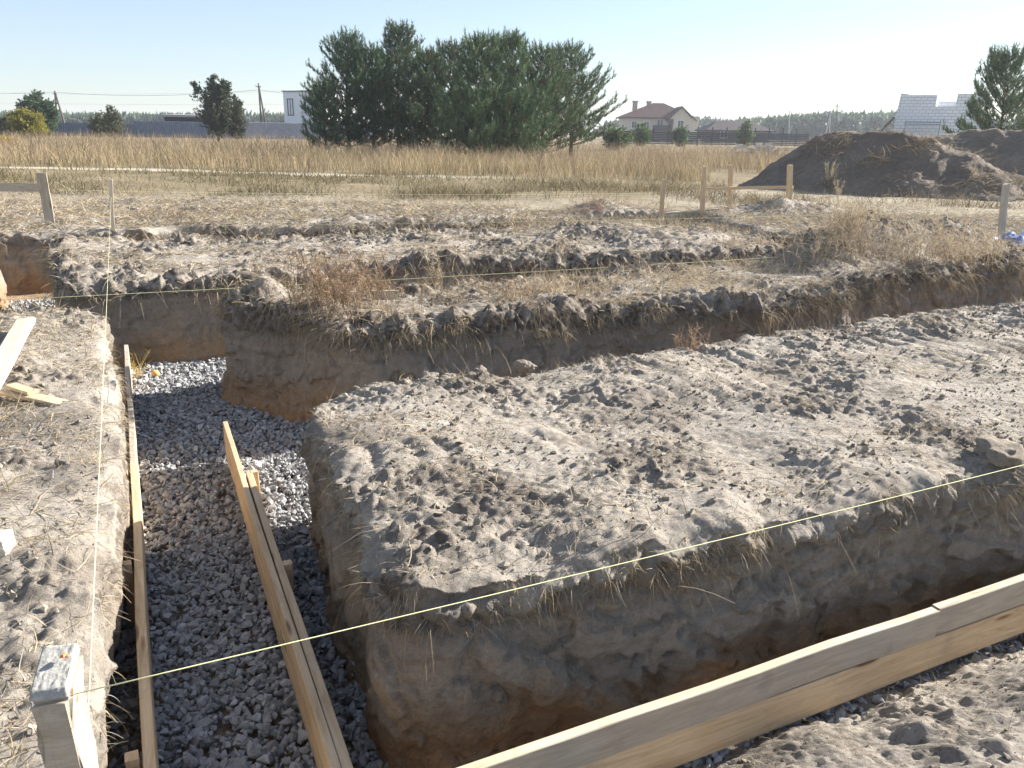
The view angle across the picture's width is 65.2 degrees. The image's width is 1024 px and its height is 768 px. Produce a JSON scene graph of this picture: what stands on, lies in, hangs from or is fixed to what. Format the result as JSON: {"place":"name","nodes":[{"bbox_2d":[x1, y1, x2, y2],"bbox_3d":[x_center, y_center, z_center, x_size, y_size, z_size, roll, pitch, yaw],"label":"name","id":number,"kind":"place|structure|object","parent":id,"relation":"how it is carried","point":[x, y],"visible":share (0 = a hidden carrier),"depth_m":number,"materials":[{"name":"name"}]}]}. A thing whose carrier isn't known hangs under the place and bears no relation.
{"place":"outdoors","nodes":[
{"label":"outdoors","id":0,"kind":"place"},
{"bbox_2d":[157,114,205,121],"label":"shed","id":1,"kind":"structure","parent":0,"point":[180,117],"depth_m":112.71,"materials":[{"name":"grey metal"}]},
{"bbox_2d":[0,197,1023,767],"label":"ground","id":2,"kind":"structure","parent":0,"point":[472,699],"depth_m":4.09,"materials":[{"name":"soil"}]},
{"bbox_2d":[0,529,15,556],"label":"plank","id":3,"kind":"object","parent":2,"relation":"on","point":[8,534],"visible":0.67,"depth_m":3.04,"materials":[{"name":"white wood"}]},
{"bbox_2d":[0,316,35,388],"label":"plank","id":4,"kind":"object","parent":2,"relation":"on","point":[17,335],"visible":1,"depth_m":5.64,"materials":[{"name":"brown wood"}]},
{"bbox_2d":[0,173,54,224],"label":"batter board","id":5,"kind":"object","parent":2,"relation":"on","point":[41,186],"visible":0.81,"depth_m":12.90,"materials":[{"name":"brown wood"}]},
{"bbox_2d":[0,389,67,404],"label":"wood offcut","id":6,"kind":"object","parent":2,"relation":"on","point":[48,400],"visible":0.84,"depth_m":4.72,"materials":[{"name":"brown wood"}]},
{"bbox_2d":[5,383,38,394],"bbox_3d":[-2.942,0.029,4.803,0.212,0.026,0.076,11,20,26],"label":"wood offcut","id":7,"kind":"object","parent":6,"relation":"on","point":[20,388],"visible":0.98,"depth_m":4.78,"materials":[{"name":"brown wood"}]},
{"bbox_2d":[29,643,98,767],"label":"corner post","id":8,"kind":"object","parent":2,"relation":"on","point":[59,709],"visible":1,"depth_m":1.97,"materials":[{"name":"brown wood"}]},
{"bbox_2d":[85,212,110,767],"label":"string line","id":9,"kind":"object","parent":8,"relation":"attached to","point":[95,553],"visible":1,"depth_m":2.55,"materials":[{"name":"beige fabric"}]},
{"bbox_2d":[73,465,1022,694],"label":"string line","id":10,"kind":"object","parent":8,"relation":"attached to","point":[497,593],"visible":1,"depth_m":2.46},
{"bbox_2d":[54,458,77,465],"bbox_3d":[-2.156,0.393,3.891,0.132,0.060,0.091,9,19,23],"label":"soil clod","id":11,"kind":"object","parent":2,"relation":"on","point":[60,462],"visible":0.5,"depth_m":3.87,"materials":[{"name":"soil"}]},
{"bbox_2d":[109,179,114,231],"bbox_3d":[-6.376,-2.747,12.761,0.069,1.014,0.055,-3,19,-26],"label":"stake","id":12,"kind":"object","parent":2,"relation":"on","point":[111,203],"visible":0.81,"depth_m":12.70,"materials":[{"name":"brown wood"}]},
{"bbox_2d":[121,345,158,767],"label":"formwork","id":13,"kind":"object","parent":2,"relation":"on","point":[137,603],"visible":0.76,"depth_m":3.92,"materials":[{"name":"brown wood"}]},
{"bbox_2d":[65,200,238,225],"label":"dry weed","id":14,"kind":"object","parent":2,"relation":"on","point":[166,216],"visible":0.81,"depth_m":13.78,"materials":[{"name":"plant"}]},
{"bbox_2d":[223,421,352,767],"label":"formwork","id":15,"kind":"object","parent":2,"relation":"on","point":[323,730],"visible":1,"depth_m":3.75,"materials":[{"name":"brown wood"}]},
{"bbox_2d":[253,278,351,314],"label":"dry weed","id":16,"kind":"object","parent":2,"relation":"on","point":[299,293],"visible":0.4,"depth_m":7.10,"materials":[{"name":"brown plant"}]},
{"bbox_2d":[278,243,407,326],"bbox_3d":[-1.464,-0.904,6.923,1.078,0.652,0.956,-6,19,-20],"label":"dry weed","id":17,"kind":"object","parent":2,"relation":"on","point":[327,286],"visible":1,"depth_m":6.82,"materials":[{"name":"brown plant"}]},
{"bbox_2d":[265,251,428,306],"bbox_3d":[-1.468,-0.973,7.421,1.415,0.565,0.918,-8,20,-26],"label":"dry weed","id":18,"kind":"object","parent":2,"relation":"on","point":[382,285],"visible":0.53,"depth_m":7.42,"materials":[{"name":"brown plant"}]},
{"bbox_2d":[371,290,398,299],"bbox_3d":[-1.222,-0.851,7.723,0.264,0.114,0.037,-3,18,-15],"label":"board","id":19,"kind":"object","parent":2,"relation":"on","point":[388,292],"visible":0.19,"depth_m":7.71,"materials":[{"name":"brown wood"}]},
{"bbox_2d":[10,257,772,299],"bbox_3d":[1.310,-1.439,9.608,12.872,0.144,0.005,-6,19,-20],"label":"string line","id":20,"kind":"object","parent":2,"relation":"on","point":[357,281],"visible":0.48,"depth_m":8.54,"materials":[{"name":"fabric"}]},
{"bbox_2d":[422,248,446,287],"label":"dry weed","id":21,"kind":"object","parent":2,"relation":"on","point":[438,276],"visible":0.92,"depth_m":8.21,"materials":[{"name":"beige plant"}]},
{"bbox_2d":[472,365,486,373],"bbox_3d":[-0.216,-0.080,5.462,0.119,0.098,0.158,4,18,9],"label":"soil clod","id":22,"kind":"object","parent":2,"relation":"on","point":[479,369],"visible":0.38,"depth_m":5.42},
{"bbox_2d":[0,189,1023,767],"bbox_3d":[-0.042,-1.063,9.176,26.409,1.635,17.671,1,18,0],"label":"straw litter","id":23,"kind":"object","parent":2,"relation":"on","point":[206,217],"visible":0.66,"depth_m":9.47,"materials":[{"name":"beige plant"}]},
{"bbox_2d":[0,201,1023,767],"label":"root fringe","id":24,"kind":"object","parent":2,"relation":"on","point":[328,481],"visible":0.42,"depth_m":7.03,"materials":[{"name":"brown plant"}]},
{"bbox_2d":[0,201,1023,767],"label":"soil crumbs","id":25,"kind":"object","parent":2,"relation":"on","point":[476,521],"visible":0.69,"depth_m":4.80,"materials":[{"name":"grey soil"}]},
{"bbox_2d":[444,268,582,314],"bbox_3d":[0.111,-0.934,7.736,1.117,0.291,1.322,9,19,23],"label":"dry weed","id":26,"kind":"object","parent":2,"relation":"on","point":[510,288],"visible":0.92,"depth_m":7.66,"materials":[{"name":"brown plant"}]},
{"bbox_2d":[512,360,536,372],"bbox_3d":[0.084,-0.128,5.652,0.163,0.096,0.131,16,23,40],"label":"soil clod","id":27,"kind":"object","parent":2,"relation":"on","point":[521,366],"visible":1,"depth_m":5.61,"materials":[{"name":"grey soil"}]},
{"bbox_2d":[115,210,979,226],"bbox_3d":[0.729,-2.667,12.854,14.339,0.501,0.004,1,18,-1],"label":"string line","id":28,"kind":"object","parent":2,"relation":"on","point":[545,221],"visible":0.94,"depth_m":12.87,"materials":[{"name":"fabric"}]},
{"bbox_2d":[548,234,578,260],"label":"dry weed","id":29,"kind":"object","parent":2,"relation":"on","point":[566,250],"visible":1,"depth_m":10.28,"materials":[{"name":"plant"}]},
{"bbox_2d":[488,260,666,308],"bbox_3d":[0.622,-1.072,8.107,1.805,0.328,1.595,-4,18,-15],"label":"dry weed","id":30,"kind":"object","parent":2,"relation":"on","point":[578,282],"visible":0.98,"depth_m":8.11,"materials":[{"name":"brown plant"}]},
{"bbox_2d":[565,185,628,211],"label":"dry weed","id":31,"kind":"object","parent":2,"relation":"on","point":[595,204],"visible":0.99,"depth_m":15.58,"materials":[{"name":"beige plant"}]},
{"bbox_2d":[633,369,646,374],"bbox_3d":[0.887,-0.069,5.517,0.117,0.073,0.142,15,22,37],"label":"soil clod","id":32,"kind":"object","parent":2,"relation":"on","point":[639,371],"visible":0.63,"depth_m":5.48,"materials":[{"name":"soil"}]},
{"bbox_2d":[658,179,665,224],"bbox_3d":[2.960,-3.533,15.793,0.086,0.989,0.072,-7,19,-24],"label":"stake","id":33,"kind":"object","parent":2,"relation":"on","point":[662,197],"visible":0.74,"depth_m":15.73,"materials":[{"name":"brown wood"}]},
{"bbox_2d":[81,190,619,193],"bbox_3d":[-2.320,-3.453,14.380,10.935,0.098,0.005,-4,18,-14],"label":"string line","id":34,"kind":"object","parent":33,"relation":"attached to","point":[284,193],"visible":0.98,"depth_m":13.67,"materials":[{"name":"fabric"}]},
{"bbox_2d":[657,478,684,489],"bbox_3d":[0.746,0.481,3.769,0.147,0.062,0.131,1,18,0],"label":"soil clod","id":35,"kind":"object","parent":2,"relation":"on","point":[674,482],"visible":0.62,"depth_m":3.74,"materials":[{"name":"beige soil"}]},
{"bbox_2d":[656,166,718,221],"bbox_3d":[3.653,-3.861,16.494,1.354,1.219,0.106,-2,18,-9],"label":"batter board","id":36,"kind":"object","parent":2,"relation":"on","point":[703,188],"visible":0.86,"depth_m":16.52,"materials":[{"name":"brown wood"}]},
{"bbox_2d":[671,324,713,351],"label":"dry weed","id":37,"kind":"object","parent":2,"relation":"on","point":[692,340],"visible":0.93,"depth_m":6.26,"materials":[{"name":"brown plant"}]},
{"bbox_2d":[774,223,885,267],"bbox_3d":[3.890,-1.754,9.835,1.350,0.453,1.349,8,19,21],"label":"dry weed","id":38,"kind":"object","parent":2,"relation":"on","point":[821,245],"visible":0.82,"depth_m":9.87,"materials":[{"name":"beige plant"}]},
{"bbox_2d":[812,196,897,257],"bbox_3d":[4.282,-2.028,10.213,0.968,0.719,1.075,16,23,40],"label":"dry weed","id":39,"kind":"object","parent":2,"relation":"on","point":[854,225],"visible":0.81,"depth_m":10.21,"materials":[{"name":"beige plant"}]},
{"bbox_2d":[813,215,957,270],"bbox_3d":[4.235,-1.661,9.110,1.638,0.525,1.422,-12,22,-36],"label":"dry weed","id":40,"kind":"object","parent":2,"relation":"on","point":[866,231],"visible":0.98,"depth_m":9.18,"materials":[{"name":"beige plant"}]},
{"bbox_2d":[883,429,899,434],"bbox_3d":[2.116,0.282,4.477,0.090,0.072,0.071,-4,18,-16],"label":"soil clod","id":41,"kind":"object","parent":2,"relation":"on","point":[893,432],"visible":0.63,"depth_m":4.46,"materials":[{"name":"soil"}]},
{"bbox_2d":[861,208,1009,270],"bbox_3d":[4.990,-1.770,9.492,1.670,0.567,2.011,11,20,29],"label":"dry weed","id":42,"kind":"object","parent":2,"relation":"on","point":[940,224],"visible":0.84,"depth_m":9.43,"materials":[{"name":"beige plant"}]},
{"bbox_2d":[913,226,1023,266],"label":"dry weed","id":43,"kind":"object","parent":2,"relation":"on","point":[984,251],"visible":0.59,"depth_m":9.90,"materials":[{"name":"beige plant"}]},
{"bbox_2d":[973,434,1023,467],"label":"soil clod","id":44,"kind":"object","parent":2,"relation":"on","point":[1007,453],"visible":0.89,"depth_m":4.12,"materials":[{"name":"beige soil"}]},
{"bbox_2d":[998,184,1009,235],"bbox_3d":[7.898,-2.616,12.876,0.104,1.178,0.083,-14,19,-22],"label":"stake","id":45,"kind":"object","parent":2,"relation":"on","point":[1003,207],"visible":0.63,"depth_m":12.79,"materials":[{"name":"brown wood"}]},
{"bbox_2d":[992,231,1023,246],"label":"plastic sheet","id":46,"kind":"object","parent":2,"relation":"on","point":[1014,237],"visible":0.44,"depth_m":12.18,"materials":[{"name":"plastic"}]},
{"bbox_2d":[0,129,1023,238],"bbox_3d":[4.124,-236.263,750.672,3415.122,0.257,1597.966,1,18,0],"label":"field","id":47,"kind":"structure","parent":0,"point":[716,174],"depth_m":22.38,"materials":[{"name":"beige plant"}]},
{"bbox_2d":[0,113,14,135],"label":"bush","id":48,"kind":"object","parent":47,"relation":"on","point":[3,124],"visible":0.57,"depth_m":94.05,"materials":[{"name":"green plant"}]},
{"bbox_2d":[5,106,49,137],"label":"bush","id":49,"kind":"object","parent":47,"relation":"on","point":[22,119],"visible":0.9,"depth_m":83.17,"materials":[{"name":"yellow plant"}]},
{"bbox_2d":[7,89,61,135],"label":"tree","id":50,"kind":"object","parent":47,"relation":"on","point":[48,109],"visible":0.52,"depth_m":90.62,"materials":[{"name":"green plant"}]},
{"bbox_2d":[53,91,64,122],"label":"utility pole","id":51,"kind":"object","parent":47,"relation":"on","point":[56,98],"visible":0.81,"depth_m":142.03,"materials":[{"name":"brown wood"}]},
{"bbox_2d":[59,90,251,95],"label":"power line","id":52,"kind":"object","parent":51,"relation":"attached to","point":[143,95],"visible":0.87,"depth_m":130.62,"materials":[{"name":"metal"}]},
{"bbox_2d":[132,104,201,104],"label":"power line","id":53,"kind":"object","parent":51,"relation":"attached to","point":[166,104],"visible":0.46,"depth_m":151.17,"materials":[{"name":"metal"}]},
{"bbox_2d":[16,123,134,136],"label":"sheet fence","id":54,"kind":"object","parent":47,"relation":"on","point":[75,128],"visible":0.28,"depth_m":97.45,"materials":[{"name":"grey metal"}]},
{"bbox_2d":[87,112,110,136],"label":"bush","id":55,"kind":"object","parent":47,"relation":"on","point":[94,126],"visible":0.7,"depth_m":93.09,"materials":[{"name":"green plant"}]},
{"bbox_2d":[97,105,128,137],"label":"bush","id":56,"kind":"object","parent":47,"relation":"on","point":[113,118],"visible":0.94,"depth_m":83.56,"materials":[{"name":"green plant"}]},
{"bbox_2d":[0,107,284,123],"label":"woods","id":57,"kind":"object","parent":47,"relation":"on","point":[82,117],"visible":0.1,"depth_m":306.30,"materials":[{"name":"green plant"}]},
{"bbox_2d":[133,120,245,138],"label":"sheet fence","id":58,"kind":"object","parent":47,"relation":"on","point":[162,128],"visible":0.54,"depth_m":97.38,"materials":[{"name":"grey metal"}]},
{"bbox_2d":[189,73,241,141],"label":"tree","id":59,"kind":"object","parent":47,"relation":"on","point":[216,106],"visible":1,"depth_m":77.05,"materials":[{"name":"green plant"}]},
{"bbox_2d":[226,93,249,140],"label":"tree","id":60,"kind":"object","parent":47,"relation":"on","point":[236,127],"visible":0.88,"depth_m":78.82,"materials":[{"name":"green plant"}]},
{"bbox_2d":[256,83,265,121],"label":"utility pole","id":61,"kind":"object","parent":47,"relation":"on","point":[260,98],"visible":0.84,"depth_m":118.24,"materials":[{"name":"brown wood"}]},
{"bbox_2d":[245,122,372,139],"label":"sheet fence","id":62,"kind":"object","parent":47,"relation":"on","point":[281,130],"visible":0.31,"depth_m":101.04,"materials":[{"name":"grey metal"}]},
{"bbox_2d":[281,90,354,122],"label":"box house","id":63,"kind":"structure","parent":47,"relation":"on","point":[292,107],"depth_m":114.19,"materials":[{"name":"white paint"}]},
{"bbox_2d":[287,99,293,115],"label":"window","id":64,"kind":"structure","parent":63,"relation":"in","point":[287,99],"depth_m":114.46,"materials":[{"name":"grey glass"}]},
{"bbox_2d":[299,72,351,151],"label":"pine tree","id":65,"kind":"object","parent":47,"relation":"on","point":[319,121],"visible":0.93,"depth_m":47.06,"materials":[{"name":"green plant"}]},
{"bbox_2d":[299,23,388,151],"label":"pine tree","id":66,"kind":"object","parent":47,"relation":"on","point":[344,40],"visible":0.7,"depth_m":47.93,"materials":[{"name":"green plant"}]},
{"bbox_2d":[328,39,409,149],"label":"pine tree","id":67,"kind":"object","parent":47,"relation":"on","point":[377,71],"visible":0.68,"depth_m":48.08,"materials":[{"name":"green plant"}]},
{"bbox_2d":[362,16,434,148],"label":"pine tree","id":68,"kind":"object","parent":47,"relation":"on","point":[397,49],"visible":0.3,"depth_m":49.56,"materials":[{"name":"green plant"}]},
{"bbox_2d":[0,124,805,181],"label":"tall grass","id":69,"kind":"structure","parent":47,"relation":"on","point":[699,160],"depth_m":33.93,"materials":[{"name":"beige plant"}]},
{"bbox_2d":[379,43,464,150],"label":"pine tree","id":70,"kind":"object","parent":47,"relation":"on","point":[426,62],"visible":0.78,"depth_m":47.34,"materials":[{"name":"green plant"}]},
{"bbox_2d":[403,34,490,149],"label":"pine tree","id":71,"kind":"object","parent":47,"relation":"on","point":[447,48],"visible":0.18,"depth_m":48.79,"materials":[{"name":"green plant"}]},
{"bbox_2d":[432,80,518,157],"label":"pine tree","id":72,"kind":"object","parent":47,"relation":"on","point":[455,116],"visible":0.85,"depth_m":42.51,"materials":[{"name":"green plant"}]},
{"bbox_2d":[430,25,534,157],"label":"pine tree","id":73,"kind":"object","parent":47,"relation":"on","point":[475,46],"visible":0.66,"depth_m":43.14,"materials":[{"name":"green plant"}]},
{"bbox_2d":[470,25,567,157],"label":"pine tree","id":74,"kind":"object","parent":47,"relation":"on","point":[513,42],"visible":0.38,"depth_m":44.48,"materials":[{"name":"green plant"}]},
{"bbox_2d":[484,81,559,159],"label":"pine tree","id":75,"kind":"object","parent":47,"relation":"on","point":[531,111],"visible":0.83,"depth_m":43.40,"materials":[{"name":"green plant"}]},
{"bbox_2d":[518,37,592,158],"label":"pine tree","id":76,"kind":"object","parent":47,"relation":"on","point":[552,67],"visible":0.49,"depth_m":46.34,"materials":[{"name":"green plant"}]},
{"bbox_2d":[538,38,627,157],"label":"pine tree","id":77,"kind":"object","parent":47,"relation":"on","point":[581,88],"visible":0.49,"depth_m":49.82,"materials":[{"name":"green plant"}]},
{"bbox_2d":[601,124,635,149],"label":"bush","id":78,"kind":"object","parent":47,"relation":"on","point":[615,135],"visible":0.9,"depth_m":73.74,"materials":[{"name":"green plant"}]},
{"bbox_2d":[632,122,652,145],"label":"bush","id":79,"kind":"object","parent":47,"relation":"on","point":[642,136],"visible":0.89,"depth_m":99.71,"materials":[{"name":"green plant"}]},
{"bbox_2d":[591,115,761,137],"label":"woods","id":80,"kind":"object","parent":47,"relation":"on","point":[705,121],"visible":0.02,"depth_m":309.05,"materials":[{"name":"green plant"}]},
{"bbox_2d":[670,124,692,146],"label":"bush","id":81,"kind":"object","parent":47,"relation":"on","point":[680,134],"visible":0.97,"depth_m":100.59,"materials":[{"name":"green plant"}]},
{"bbox_2d":[622,125,809,146],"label":"board fence","id":82,"kind":"object","parent":47,"relation":"on","point":[665,137],"visible":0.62,"depth_m":110.97,"materials":[{"name":"grey wood"}]},
{"bbox_2d":[695,120,775,141],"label":"bungalow","id":83,"kind":"object","parent":47,"relation":"on","point":[719,126],"visible":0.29,"depth_m":158.20,"materials":[{"name":"grey brick"}]},
{"bbox_2d":[735,119,756,147],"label":"tree","id":84,"kind":"object","parent":47,"relation":"on","point":[744,131],"visible":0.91,"depth_m":99.66,"materials":[{"name":"green plant"}]},
{"bbox_2d":[706,165,793,206],"bbox_3d":[5.136,-4.180,17.520,1.977,1.259,0.223,8,19,20],"label":"batter board","id":85,"kind":"object","parent":47,"relation":"on","point":[788,187],"visible":0.78,"depth_m":17.47,"materials":[{"name":"brown wood"}]},
{"bbox_2d":[730,143,795,154],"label":"block pile","id":86,"kind":"object","parent":47,"relation":"on","point":[757,146],"visible":0.44,"depth_m":67.06,"materials":[{"name":"grey concrete"}]},
{"bbox_2d":[749,108,896,139],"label":"woods","id":87,"kind":"object","parent":47,"relation":"on","point":[813,125],"visible":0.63,"depth_m":248.81,"materials":[{"name":"green plant"}]},
{"bbox_2d":[826,113,830,132],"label":"utility pole","id":88,"kind":"object","parent":47,"relation":"on","point":[829,123],"visible":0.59,"depth_m":138.57,"materials":[{"name":"concrete"}]},
{"bbox_2d":[822,160,839,183],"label":"dry weed","id":89,"kind":"object","parent":47,"relation":"on","point":[832,173],"visible":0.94,"depth_m":22.44,"materials":[{"name":"plant"}]},
{"bbox_2d":[834,103,839,130],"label":"utility pole","id":90,"kind":"object","parent":47,"relation":"on","point":[836,115],"visible":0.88,"depth_m":141.82,"materials":[{"name":"grey wood"}]},
{"bbox_2d":[831,180,844,194],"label":"dry weed","id":91,"kind":"object","parent":47,"relation":"on","point":[838,190],"visible":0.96,"depth_m":21.17,"materials":[{"name":"plant"}]},
{"bbox_2d":[738,123,1023,201],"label":"dirt heap","id":92,"kind":"object","parent":47,"relation":"on","point":[872,163],"visible":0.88,"depth_m":22.31,"materials":[{"name":"soil"}]},
{"bbox_2d":[906,191,920,207],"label":"dry weed","id":93,"kind":"object","parent":47,"relation":"on","point":[912,199],"visible":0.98,"depth_m":18.51,"materials":[{"name":"plant"}]},
{"bbox_2d":[881,93,982,136],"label":"block house","id":94,"kind":"structure","parent":47,"relation":"on","point":[920,115],"depth_m":83.45,"materials":[{"name":"brick"}]},
{"bbox_2d":[931,128,1023,175],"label":"dirt heap","id":95,"kind":"object","parent":47,"relation":"on","point":[1006,147],"visible":0.3,"depth_m":29.06,"materials":[{"name":"soil"}]},
{"bbox_2d":[940,39,1023,133],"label":"pine tree","id":96,"kind":"object","parent":47,"relation":"on","point":[996,70],"visible":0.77,"depth_m":38.90,"materials":[{"name":"green plant"}]},
{"bbox_2d":[979,116,1017,130],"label":"woods","id":97,"kind":"object","parent":47,"relation":"on","point":[999,122],"depth_m":275.51,"materials":[{"name":"green plant"}]},
{"bbox_2d":[0,0,1023,210],"label":"sky","id":98,"kind":"structure","parent":0,"point":[723,59],"materials":[{"name":"blue"}]},
{"bbox_2d":[2,295,1023,767],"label":"gravel","id":99,"kind":"structure","parent":0,"point":[206,473],"depth_m":4.46,"materials":[{"name":"grey gravel"}]},
{"bbox_2d":[120,349,149,378],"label":"dry weed","id":100,"kind":"object","parent":99,"relation":"on","point":[135,368],"visible":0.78,"depth_m":8.16,"materials":[{"name":"plant"}]},
{"bbox_2d":[151,370,159,376],"bbox_3d":[-3.675,-0.109,8.243,0.080,0.069,0.080,1,18,0],"label":"round fruit","id":101,"kind":"object","parent":99,"relation":"on","point":[154,373],"visible":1,"depth_m":8.21,"materials":[{"name":"food"}]},
{"bbox_2d":[457,573,1023,767],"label":"formwork","id":102,"kind":"object","parent":99,"relation":"on","point":[682,727],"visible":0.98,"depth_m":3.40,"materials":[{"name":"brown wood"}]},
{"bbox_2d":[605,101,698,138],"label":"cream house","id":103,"kind":"structure","parent":0,"point":[662,117],"depth_m":178.39,"materials":[{"name":"beige tile"}]},
{"bbox_2d":[631,121,636,127],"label":"window","id":104,"kind":"structure","parent":103,"relation":"in","point":[633,123],"depth_m":178.64,"materials":[{"name":"grey glass"}]},
{"bbox_2d":[657,119,663,124],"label":"window","id":105,"kind":"structure","parent":103,"relation":"in","point":[659,121],"depth_m":178.45,"materials":[{"name":"grey glass"}]},
{"bbox_2d":[677,120,683,128],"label":"window","id":106,"kind":"structure","parent":103,"relation":"in","point":[680,122],"depth_m":176.88,"materials":[{"name":"grey glass"}]}
]}

